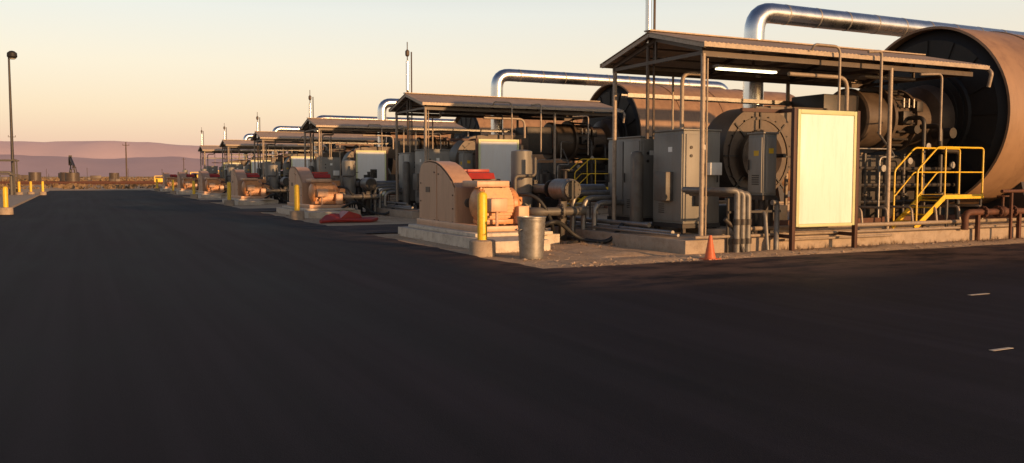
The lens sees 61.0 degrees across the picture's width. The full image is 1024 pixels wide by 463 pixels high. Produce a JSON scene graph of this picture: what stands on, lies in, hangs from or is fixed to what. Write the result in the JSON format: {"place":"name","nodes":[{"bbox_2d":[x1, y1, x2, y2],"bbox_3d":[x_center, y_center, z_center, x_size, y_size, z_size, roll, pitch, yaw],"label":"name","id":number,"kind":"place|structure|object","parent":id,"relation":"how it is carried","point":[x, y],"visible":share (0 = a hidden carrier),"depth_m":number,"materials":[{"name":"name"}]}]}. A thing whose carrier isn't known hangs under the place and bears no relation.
{"place":"outdoors","nodes":[
{"label":"outdoors","id":0,"kind":"place"},
{"bbox_2d":[0,154,282,175],"bbox_3d":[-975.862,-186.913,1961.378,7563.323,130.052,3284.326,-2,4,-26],"label":"hills","id":1,"kind":"structure","parent":0,"point":[136,166],"depth_m":3179.24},
{"bbox_2d":[0,141,287,158],"bbox_3d":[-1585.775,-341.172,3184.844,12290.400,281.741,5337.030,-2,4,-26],"label":"hills","id":2,"kind":"structure","parent":0,"point":[101,149],"depth_m":5325.09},
{"bbox_2d":[0,176,1018,268],"bbox_3d":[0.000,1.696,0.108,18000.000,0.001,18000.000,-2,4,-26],"label":"ground","id":3,"kind":"structure","parent":0,"point":[507,257],"depth_m":22.23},
{"bbox_2d":[0,186,13,214],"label":"bollard","id":4,"kind":"object","parent":3,"relation":"on","point":[5,209],"visible":0.88,"depth_m":37.55,"materials":[{"name":"metal"}]},
{"bbox_2d":[0,159,19,194],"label":"pipe rack shelter","id":5,"kind":"object","parent":3,"relation":"on","point":[12,176],"visible":0.91,"depth_m":72.25,"materials":[{"name":"grey paint"}]},
{"bbox_2d":[7,51,17,193],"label":"street lamp","id":6,"kind":"object","parent":3,"relation":"on","point":[12,55],"visible":0.77,"depth_m":74.18,"materials":[{"name":"black metal"}]},
{"bbox_2d":[16,181,22,194],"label":"bollard","id":7,"kind":"object","parent":3,"relation":"on","point":[19,192],"visible":0.85,"depth_m":73.45,"materials":[{"name":"metal"}]},
{"bbox_2d":[0,194,39,207],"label":"concrete kerb","id":8,"kind":"structure","parent":3,"relation":"on","point":[15,200],"depth_m":59.47,"materials":[{"name":"grey concrete"}]},
{"bbox_2d":[27,181,34,193],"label":"bollard","id":9,"kind":"object","parent":3,"relation":"on","point":[30,187],"visible":0.84,"depth_m":75.14,"materials":[{"name":"metal"}]},
{"bbox_2d":[39,181,46,194],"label":"bollard","id":10,"kind":"object","parent":3,"relation":"on","point":[42,192],"visible":0.88,"depth_m":75.81,"materials":[{"name":"metal"}]},
{"bbox_2d":[68,155,78,172],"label":"oil pumpjack","id":11,"kind":"object","parent":3,"relation":"on","point":[70,161],"visible":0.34,"depth_m":199.26},
{"bbox_2d":[0,176,162,189],"bbox_3d":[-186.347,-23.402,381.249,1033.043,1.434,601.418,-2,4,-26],"label":"desert scrub","id":12,"kind":"object","parent":3,"relation":"on","point":[87,186],"visible":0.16,"depth_m":135.66,"materials":[{"name":"brown plant"}]},
{"bbox_2d":[0,181,162,185],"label":"oilfield flowlines","id":13,"kind":"object","parent":3,"relation":"on","point":[85,182],"visible":0.27,"depth_m":150.71,"materials":[{"name":"metal"}]},
{"bbox_2d":[0,169,218,181],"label":"distant wellhead equipment","id":14,"kind":"object","parent":3,"relation":"on","point":[62,176],"visible":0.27,"depth_m":249.90,"materials":[{"name":"yellow paint"}]},
{"bbox_2d":[122,142,128,180],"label":"utility pole","id":15,"kind":"object","parent":3,"relation":"on","point":[125,145],"visible":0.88,"depth_m":218.84,"materials":[{"name":"wood"}]},
{"bbox_2d":[160,172,186,190],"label":"belt driven pump","id":16,"kind":"object","parent":3,"relation":"on","point":[167,181],"visible":0.52,"depth_m":99.11,"materials":[{"name":"metal"}]},
{"bbox_2d":[174,172,198,193],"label":"belt driven pump","id":17,"kind":"object","parent":3,"relation":"on","point":[184,182],"visible":0.64,"depth_m":83.61,"materials":[{"name":"metal"}]},
{"bbox_2d":[195,171,230,198],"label":"belt driven pump","id":18,"kind":"object","parent":3,"relation":"on","point":[211,186],"visible":0.84,"depth_m":68.15,"materials":[{"name":"metal"}]},
{"bbox_2d":[212,162,241,169],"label":"white panel board","id":19,"kind":"object","parent":3,"relation":"on","point":[224,164],"visible":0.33,"depth_m":96.73,"materials":[{"name":"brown metal"}]},
{"bbox_2d":[227,165,234,182],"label":"vertical pulsation vessel","id":20,"kind":"object","parent":3,"relation":"on","point":[229,169],"visible":0.31,"depth_m":70.21,"materials":[{"name":"grey paint"}]},
{"bbox_2d":[237,160,271,172],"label":"white panel board","id":21,"kind":"object","parent":3,"relation":"on","point":[251,166],"visible":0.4,"depth_m":81.26,"materials":[{"name":"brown metal"}]},
{"bbox_2d":[222,168,288,204],"bbox_3d":[-15.639,-2.807,53.675,3.500,2.250,6.400,-2,4,-26],"label":"belt driven pump","id":22,"kind":"object","parent":3,"relation":"on","point":[248,189],"visible":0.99,"depth_m":52.71,"materials":[{"name":"metal"}]},
{"bbox_2d":[269,162,278,199],"bbox_3d":[-15.098,-3.095,55.043,0.800,2.550,0.800,-2,4,-26],"label":"vertical pulsation vessel","id":23,"kind":"object","parent":3,"relation":"on","point":[273,183],"visible":0.6,"depth_m":54.77,"materials":[{"name":"grey paint"}]},
{"bbox_2d":[262,171,288,203],"bbox_3d":[-13.914,-2.716,53.419,3.239,2.000,7.800,-2,4,-26],"label":"pipe manifold","id":24,"kind":"object","parent":3,"relation":"on","point":[283,182],"visible":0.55,"depth_m":53.57,"materials":[{"name":"metal"}]},
{"bbox_2d":[274,156,315,167],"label":"white panel board","id":25,"kind":"object","parent":3,"relation":"on","point":[296,161],"visible":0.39,"depth_m":65.92,"materials":[{"name":"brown metal"}]},
{"bbox_2d":[276,165,378,218],"bbox_3d":[-7.958,-1.817,38.205,3.500,2.250,6.400,-2,4,-26],"label":"belt driven pump","id":26,"kind":"object","parent":3,"relation":"on","point":[321,195],"visible":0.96,"depth_m":37.33,"materials":[{"name":"metal"}]},
{"bbox_2d":[319,210,377,222],"bbox_3d":[-6.008,-0.552,31.899,2.384,0.410,1.179,-2,4,-26],"label":"red hose pile","id":27,"kind":"object","parent":3,"relation":"on","point":[345,216],"visible":1,"depth_m":31.57,"materials":[{"name":"paint"}]},
{"bbox_2d":[342,157,356,207],"bbox_3d":[-7.416,-2.106,39.574,0.800,2.550,0.800,-2,4,-26],"label":"vertical pulsation vessel","id":28,"kind":"object","parent":3,"relation":"on","point":[347,169],"visible":0.62,"depth_m":39.30,"materials":[{"name":"grey paint"}]},
{"bbox_2d":[333,150,387,204],"bbox_3d":[-8.854,-3.098,50.785,3.115,3.300,0.760,-2,4,-26],"label":"white panel board","id":29,"kind":"object","parent":3,"relation":"on","point":[366,161],"visible":0.54,"depth_m":50.65,"materials":[{"name":"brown metal"}]},
{"bbox_2d":[337,169,412,215],"bbox_3d":[-6.232,-1.726,37.949,3.239,2.000,7.800,-2,4,-26],"label":"pipe manifold","id":30,"kind":"object","parent":3,"relation":"on","point":[368,183],"visible":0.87,"depth_m":38.19,"materials":[{"name":"metal"}]},
{"bbox_2d":[357,194,398,200],"bbox_3d":[-2.141,-2.478,54.837,21.100,1.345,1.745,-2,4,-26],"label":"ground pipe run","id":31,"kind":"object","parent":3,"relation":"on","point":[392,195],"depth_m":51.98,"materials":[{"name":"metal"}]},
{"bbox_2d":[343,197,414,203],"bbox_3d":[-2.958,-2.129,57.414,22.300,0.520,6.050,-2,4,-26],"label":"concrete equipment pad","id":32,"kind":"object","parent":3,"relation":"on","point":[388,199],"depth_m":52.02,"materials":[{"name":"grey concrete"}]},
{"bbox_2d":[308,159,316,171],"bbox_3d":[-12.226,-3.244,53.698,1.097,2.420,1.900,-2,4,-26],"label":"electrical cabinet","id":33,"kind":"object","parent":32,"relation":"on","point":[312,166],"visible":0.22,"depth_m":53.09,"materials":[{"name":"grey metal"}]},
{"bbox_2d":[316,157,340,179],"bbox_3d":[-11.109,-3.202,52.253,1.380,2.520,1.480,-2,4,-26],"label":"electrical cabinet","id":34,"kind":"object","parent":32,"relation":"on","point":[331,166],"visible":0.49,"depth_m":51.81,"materials":[{"name":"grey metal"}]},
{"bbox_2d":[341,147,400,170],"bbox_3d":[-8.574,-3.679,53.437,3.600,3.080,2.000,-2,4,-26],"label":"forced draft fan","id":35,"kind":"object","parent":32,"relation":"on","point":[391,153],"visible":0.08,"depth_m":53.42},
{"bbox_2d":[299,117,468,171],"bbox_3d":[-7.851,-4.465,53.709,9.520,4.855,4.445,-2,4,-26],"label":"equipment canopy","id":36,"kind":"object","parent":32,"relation":"on","point":[333,126],"visible":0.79,"depth_m":52.59,"materials":[{"name":"metal"}]},
{"bbox_2d":[308,95,313,161],"bbox_3d":[-12.013,-6.302,52.008,0.300,4.300,0.180,-2,4,-26],"label":"vent stack","id":37,"kind":"object","parent":36,"relation":"on","point":[309,98],"visible":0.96,"depth_m":51.99,"materials":[{"name":"metal"}]},
{"bbox_2d":[377,98,398,173],"bbox_3d":[-2.453,-5.588,59.038,14.340,6.416,1.100,-2,4,-26],"label":"insulated steam pipe","id":38,"kind":"object","parent":32,"relation":"on","point":[384,105],"visible":0.2,"depth_m":55.81,"materials":[{"name":"metal"}]},
{"bbox_2d":[388,115,582,180],"bbox_3d":[-0.664,-5.291,58.044,16.650,5.710,5.420,-2,4,-26],"label":"steam generator","id":39,"kind":"object","parent":32,"relation":"on","point":[473,123],"visible":0.13,"depth_m":55.68,"materials":[{"name":"beige paint"}]},
{"bbox_2d":[469,191,495,256],"bbox_3d":[-0.632,-0.141,18.465,0.574,1.425,0.580,-2,4,-26],"label":"bollard","id":40,"kind":"object","parent":3,"relation":"on","point":[481,245],"visible":0.94,"depth_m":18.35,"materials":[{"name":"metal"}]},
{"bbox_2d":[446,138,520,181],"bbox_3d":[-1.173,-2.109,35.315,3.115,3.300,0.760,-2,4,-26],"label":"white panel board","id":41,"kind":"object","parent":3,"relation":"on","point":[493,156],"visible":0.48,"depth_m":35.12,"materials":[{"name":"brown metal"}]},
{"bbox_2d":[398,157,586,252],"bbox_3d":[-0.276,-0.828,22.735,3.500,2.250,6.400,-2,4,-26],"label":"belt driven pump","id":42,"kind":"object","parent":3,"relation":"on","point":[449,191],"visible":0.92,"depth_m":22.39,"materials":[{"name":"metal"}]},
{"bbox_2d":[510,145,532,206],"bbox_3d":[0.265,-1.116,24.104,0.800,2.550,0.800,-2,4,-26],"label":"vertical pulsation vessel","id":43,"kind":"object","parent":3,"relation":"on","point":[521,160],"visible":0.41,"depth_m":23.82,"materials":[{"name":"grey paint"}]},
{"bbox_2d":[515,216,547,258],"bbox_3d":[0.399,0.123,17.820,0.610,0.860,0.632,1,4,20],"label":"trash can","id":44,"kind":"object","parent":3,"relation":"on","point":[531,232],"visible":1,"depth_m":17.60,"materials":[{"name":"metal"}]},
{"bbox_2d":[372,201,789,218],"bbox_3d":[4.723,-1.140,41.945,22.300,0.520,6.050,-2,4,-26],"label":"concrete equipment pad","id":45,"kind":"object","parent":3,"relation":"on","point":[406,213],"visible":0.06,"depth_m":36.74,"materials":[{"name":"grey concrete"}]},
{"bbox_2d":[398,152,415,206],"bbox_3d":[-4.544,-2.255,38.228,1.097,2.420,1.900,-2,4,-26],"label":"electrical cabinet","id":46,"kind":"object","parent":45,"relation":"on","point":[406,168],"visible":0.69,"depth_m":37.64,"materials":[{"name":"grey metal"}]},
{"bbox_2d":[413,149,450,208],"bbox_3d":[-3.428,-2.213,36.783,1.380,2.520,1.480,-2,4,-26],"label":"electrical cabinet","id":47,"kind":"object","parent":45,"relation":"on","point":[439,154],"visible":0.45,"depth_m":36.47,"materials":[{"name":"grey metal"}]},
{"bbox_2d":[458,151,473,168],"bbox_3d":[-1.903,-2.077,35.600,0.502,2.400,0.566,-2,4,-26],"label":"electrical cabinet","id":48,"kind":"object","parent":45,"relation":"on","point":[465,159],"visible":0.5,"depth_m":35.32,"materials":[{"name":"grey metal"}]},
{"bbox_2d":[450,134,528,168],"bbox_3d":[-0.892,-2.689,37.967,3.600,3.080,2.000,-2,4,-26],"label":"forced draft fan","id":49,"kind":"object","parent":45,"relation":"on","point":[457,147],"visible":0.16,"depth_m":37.52},
{"bbox_2d":[389,92,624,201],"bbox_3d":[-0.170,-3.476,38.239,9.520,4.855,4.445,-2,4,-26],"label":"equipment canopy","id":50,"kind":"object","parent":45,"relation":"on","point":[473,106],"visible":0.88,"depth_m":37.37,"materials":[{"name":"metal"}]},
{"bbox_2d":[405,42,412,144],"bbox_3d":[-4.332,-5.787,36.509,0.300,4.300,0.180,-2,4,-26],"label":"vent stack","id":51,"kind":"object","parent":50,"relation":"on","point":[407,69],"visible":0.98,"depth_m":36.48,"materials":[{"name":"metal"}]},
{"bbox_2d":[567,158,607,205],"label":"access platform stairs","id":52,"kind":"structure","parent":45,"relation":"on","point":[584,197],"depth_m":38.24,"materials":[{"name":"yellow metal"}]},
{"bbox_2d":[491,69,727,134],"bbox_3d":[5.228,-4.599,43.568,14.340,6.416,1.100,-2,4,-26],"label":"insulated steam pipe","id":53,"kind":"object","parent":45,"relation":"on","point":[500,78],"visible":0.54,"depth_m":41.78,"materials":[{"name":"metal"}]},
{"bbox_2d":[515,83,794,202],"bbox_3d":[7.018,-4.302,42.575,16.650,5.710,5.420,-2,4,-26],"label":"steam generator","id":54,"kind":"object","parent":45,"relation":"on","point":[571,140],"visible":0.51,"depth_m":40.16,"materials":[{"name":"beige paint"}]},
{"bbox_2d":[509,165,679,243],"bbox_3d":[1.449,-0.737,22.480,3.239,2.000,7.800,-2,4,-26],"label":"pipe manifold","id":55,"kind":"object","parent":3,"relation":"on","point":[549,190],"visible":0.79,"depth_m":22.71,"materials":[{"name":"metal"}]},
{"bbox_2d":[418,197,789,210],"bbox_3d":[5.540,-1.489,39.367,21.100,1.345,1.745,-2,4,-26],"label":"ground pipe run","id":56,"kind":"object","parent":3,"relation":"on","point":[580,203],"visible":0.03,"depth_m":38.08,"materials":[{"name":"metal"}]},
{"bbox_2d":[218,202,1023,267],"bbox_3d":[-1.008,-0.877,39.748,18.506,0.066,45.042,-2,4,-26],"label":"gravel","id":57,"kind":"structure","parent":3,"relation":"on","point":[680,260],"depth_m":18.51,"materials":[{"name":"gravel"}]},
{"bbox_2d":[249,204,1023,266],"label":"dirt mounding","id":58,"kind":"object","parent":3,"relation":"on","point":[603,251],"visible":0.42,"depth_m":19.35,"materials":[{"name":"brown soil"}]},
{"bbox_2d":[279,202,1022,251],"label":"dry weeds","id":59,"kind":"object","parent":3,"relation":"on","point":[1005,237],"visible":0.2,"depth_m":21.42,"materials":[{"name":"brown plant"}]},
{"bbox_2d":[699,235,720,259],"bbox_3d":[4.021,0.326,17.618,0.320,0.500,0.320,-2,4,-26],"label":"traffic cone","id":60,"kind":"object","parent":3,"relation":"on","point":[710,253],"visible":0.91,"depth_m":17.55,"materials":[{"name":"orange plastic"}]},
{"bbox_2d":[682,187,780,252],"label":"conduit elbow bank","id":61,"kind":"structure","parent":3,"relation":"on","point":[740,226],"depth_m":19.23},
{"bbox_2d":[554,217,1023,253],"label":"concrete equipment pad","id":62,"kind":"object","parent":3,"relation":"on","point":[687,243],"visible":0.45,"depth_m":21.24,"materials":[{"name":"beige concrete"}]},
{"bbox_2d":[607,136,654,228],"bbox_3d":[3.137,-1.265,22.759,1.097,2.420,1.900,-2,4,-26],"label":"electrical cabinet","id":63,"kind":"object","parent":62,"relation":"on","point":[634,171],"visible":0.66,"depth_m":22.29,"materials":[{"name":"grey metal"}]},
{"bbox_2d":[652,129,721,233],"bbox_3d":[4.253,-1.223,21.314,1.380,2.520,1.480,-2,4,-26],"label":"electrical cabinet","id":64,"kind":"object","parent":62,"relation":"on","point":[676,160],"visible":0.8,"depth_m":20.93,"materials":[{"name":"grey metal"}]},
{"bbox_2d":[747,132,778,233],"bbox_3d":[5.779,-1.087,20.131,0.502,2.400,0.566,-2,4,-26],"label":"electrical cabinet","id":65,"kind":"object","parent":62,"relation":"on","point":[762,151],"visible":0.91,"depth_m":19.92,"materials":[{"name":"grey metal"}]},
{"bbox_2d":[708,106,827,225],"bbox_3d":[6.789,-1.700,22.497,3.600,3.080,2.000,-2,4,-26],"label":"forced draft fan","id":66,"kind":"object","parent":62,"relation":"on","point":[735,126],"visible":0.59,"depth_m":21.95},
{"bbox_2d":[600,29,993,235],"bbox_3d":[7.511,-2.486,22.770,9.520,4.855,4.445,-2,4,-26],"label":"equipment canopy","id":67,"kind":"object","parent":62,"relation":"on","point":[704,58],"visible":0.96,"depth_m":21.96,"materials":[{"name":"metal"}]},
{"bbox_2d":[645,0,655,138],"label":"vent stack","id":68,"kind":"object","parent":67,"relation":"on","point":[648,10],"visible":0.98,"depth_m":21.06,"materials":[{"name":"metal"}]},
{"bbox_2d":[743,3,1023,107],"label":"insulated steam pipe","id":69,"kind":"object","parent":62,"relation":"on","point":[759,17],"visible":0.54,"depth_m":25.83,"materials":[{"name":"metal"}]},
{"bbox_2d":[792,26,1023,217],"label":"steam generator","id":70,"kind":"object","parent":62,"relation":"on","point":[976,112],"visible":0.72,"depth_m":24.55,"materials":[{"name":"beige paint"}]},
{"bbox_2d":[891,146,983,228],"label":"access platform stairs","id":71,"kind":"structure","parent":62,"relation":"on","point":[920,196],"depth_m":23.04,"materials":[{"name":"yellow metal"}]},
{"bbox_2d":[740,108,860,250],"bbox_3d":[6.509,-1.119,19.846,3.115,3.300,0.760,-2,4,-26],"label":"white panel board","id":72,"kind":"object","parent":3,"relation":"on","point":[824,169],"visible":0.85,"depth_m":19.70,"materials":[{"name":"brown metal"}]},
{"bbox_2d":[694,189,1023,240],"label":"ground pipe run","id":73,"kind":"object","parent":3,"relation":"on","point":[1002,213],"visible":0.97,"depth_m":22.65,"materials":[{"name":"metal"}]},
{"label":"concrete equipment pad","id":74,"kind":"object","parent":3,"relation":"on","visible":0},
{"bbox_2d":[257,163,262,176],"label":"electrical cabinet","id":75,"kind":"object","parent":74,"relation":"on","point":[259,171],"visible":0.23,"depth_m":68.53,"materials":[{"name":"grey metal"}]},
{"bbox_2d":[261,161,280,183],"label":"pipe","id":76,"kind":"object","parent":74,"relation":"on","point":[266,167],"visible":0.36,"depth_m":67.27,"materials":[{"name":"grey metal"}]},
{"bbox_2d":[283,163,289,176],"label":"electrical cabinet","id":77,"kind":"object","parent":74,"relation":"on","point":[286,167],"visible":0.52,"depth_m":66.25,"materials":[{"name":"grey paint"}]},
{"bbox_2d":[284,153,328,162],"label":"forced draft fan","id":78,"kind":"object","parent":74,"relation":"on","point":[308,154],"visible":0.05,"depth_m":68.83},
{"bbox_2d":[250,131,377,178],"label":"equipment canopy","id":79,"kind":"object","parent":74,"relation":"on","point":[274,137],"visible":0.59,"depth_m":67.85,"materials":[{"name":"metal"}]},
{"bbox_2d":[256,112,260,167],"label":"vent stack","id":80,"kind":"object","parent":79,"relation":"on","point":[257,117],"visible":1,"depth_m":67.48,"materials":[{"name":"metal"}]},
{"bbox_2d":[314,115,454,152],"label":"insulated steam pipe","id":81,"kind":"object","parent":74,"relation":"on","point":[368,117],"visible":0.23,"depth_m":73.07,"materials":[{"name":"metal"}]},
{"bbox_2d":[325,132,450,182],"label":"steam generator","id":82,"kind":"object","parent":74,"relation":"on","point":[392,165],"visible":0.07,"depth_m":70.57,"materials":[{"name":"beige paint"}]},
{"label":"concrete equipment pad","id":83,"kind":"object","parent":3,"relation":"on","visible":0},
{"bbox_2d":[224,165,227,181],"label":"electrical cabinet","id":84,"kind":"object","parent":83,"relation":"on","point":[225,172],"visible":0.13,"depth_m":83.62,"materials":[{"name":"grey metal"}]},
{"bbox_2d":[229,164,243,168],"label":"electrical cabinet","id":85,"kind":"object","parent":83,"relation":"on","point":[238,166],"visible":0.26,"depth_m":82.75,"materials":[{"name":"grey paint"}]},
{"bbox_2d":[245,165,249,172],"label":"electrical cabinet","id":86,"kind":"object","parent":83,"relation":"on","point":[247,168],"visible":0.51,"depth_m":81.72,"materials":[{"name":"grey metal"}]},
{"bbox_2d":[247,157,282,164],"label":"forced draft fan","id":87,"kind":"object","parent":83,"relation":"on","point":[273,159],"visible":0.06,"depth_m":84.58},
{"bbox_2d":[219,139,326,177],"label":"equipment canopy","id":88,"kind":"object","parent":83,"relation":"on","point":[239,144],"visible":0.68,"depth_m":83.19,"materials":[{"name":"metal"}]},
{"bbox_2d":[223,126,226,167],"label":"vent stack","id":89,"kind":"object","parent":88,"relation":"on","point":[224,144],"visible":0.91,"depth_m":82.91,"materials":[{"name":"metal"}]},
{"bbox_2d":[272,126,347,156],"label":"insulated steam pipe","id":90,"kind":"object","parent":83,"relation":"on","point":[287,128],"visible":0.18,"depth_m":87.19,"materials":[{"name":"metal"}]},
{"bbox_2d":[281,134,375,165],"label":"steam generator","id":91,"kind":"object","parent":83,"relation":"on","point":[335,146],"visible":0.04,"depth_m":86.23,"materials":[{"name":"beige paint"}]},
{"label":"concrete equipment pad","id":92,"kind":"object","parent":3,"relation":"on","visible":0},
{"bbox_2d":[206,166,217,173],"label":"electrical cabinet","id":93,"kind":"object","parent":92,"relation":"on","point":[212,169],"visible":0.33,"depth_m":98.19,"materials":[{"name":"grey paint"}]},
{"bbox_2d":[219,167,222,176],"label":"electrical cabinet","id":94,"kind":"object","parent":92,"relation":"on","point":[220,171],"visible":0.36,"depth_m":97.17,"materials":[{"name":"grey metal"}]},
{"bbox_2d":[221,160,248,169],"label":"forced draft fan","id":95,"kind":"object","parent":92,"relation":"on","point":[242,162],"visible":0.04,"depth_m":99.93},
{"bbox_2d":[198,145,288,170],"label":"equipment canopy","id":96,"kind":"object","parent":92,"relation":"on","point":[205,149],"visible":0.55,"depth_m":98.31,"materials":[{"name":"metal"}]},
{"bbox_2d":[201,127,203,164],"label":"vent stack","id":97,"kind":"object","parent":96,"relation":"on","point":[202,141],"visible":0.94,"depth_m":98.33,"materials":[{"name":"metal"}]},
{"bbox_2d":[243,133,253,170],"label":"insulated steam pipe","id":98,"kind":"object","parent":92,"relation":"on","point":[247,136],"visible":0.17,"depth_m":102.26,"materials":[{"name":"metal"}]},
{"bbox_2d":[252,147,323,177],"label":"steam generator","id":99,"kind":"object","parent":92,"relation":"on","point":[293,152],"visible":0.02,"depth_m":102.17,"materials":[{"name":"beige paint"}]},
{"bbox_2d":[0,190,1023,462],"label":"asphalt road","id":100,"kind":"structure","parent":0,"point":[144,326],"depth_m":8.38,"materials":[{"name":"black asphalt"}]},
{"bbox_2d":[154,179,159,190],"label":"bollard","id":101,"kind":"object","parent":100,"relation":"on","point":[156,189],"visible":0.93,"depth_m":95.84,"materials":[{"name":"metal"}]},
{"bbox_2d":[170,179,175,193],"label":"bollard","id":102,"kind":"object","parent":100,"relation":"on","point":[172,192],"visible":0.88,"depth_m":80.48,"materials":[{"name":"metal"}]},
{"bbox_2d":[190,180,197,198],"bbox_3d":[-23.734,-3.104,64.785,0.574,1.425,0.580,-3,5,-26],"label":"bollard","id":103,"kind":"object","parent":100,"relation":"on","point":[193,195],"visible":0.91,"depth_m":64.67,"materials":[{"name":"metal"}]},
{"bbox_2d":[224,182,234,205],"bbox_3d":[-16.083,-2.119,49.379,0.574,1.425,0.580,-2,3,-26],"label":"bollard","id":104,"kind":"object","parent":100,"relation":"on","point":[228,202],"visible":0.83,"depth_m":49.27,"materials":[{"name":"metal"}]},
{"bbox_2d":[290,184,304,219],"bbox_3d":[-8.420,-1.135,33.995,0.574,1.425,0.580,-2,3,-26],"label":"bollard","id":105,"kind":"object","parent":100,"relation":"on","point":[296,214],"visible":0.83,"depth_m":33.88,"materials":[{"name":"metal"}]},
{"bbox_2d":[0,0,1023,145],"label":"sky","id":106,"kind":"structure","parent":0,"point":[157,71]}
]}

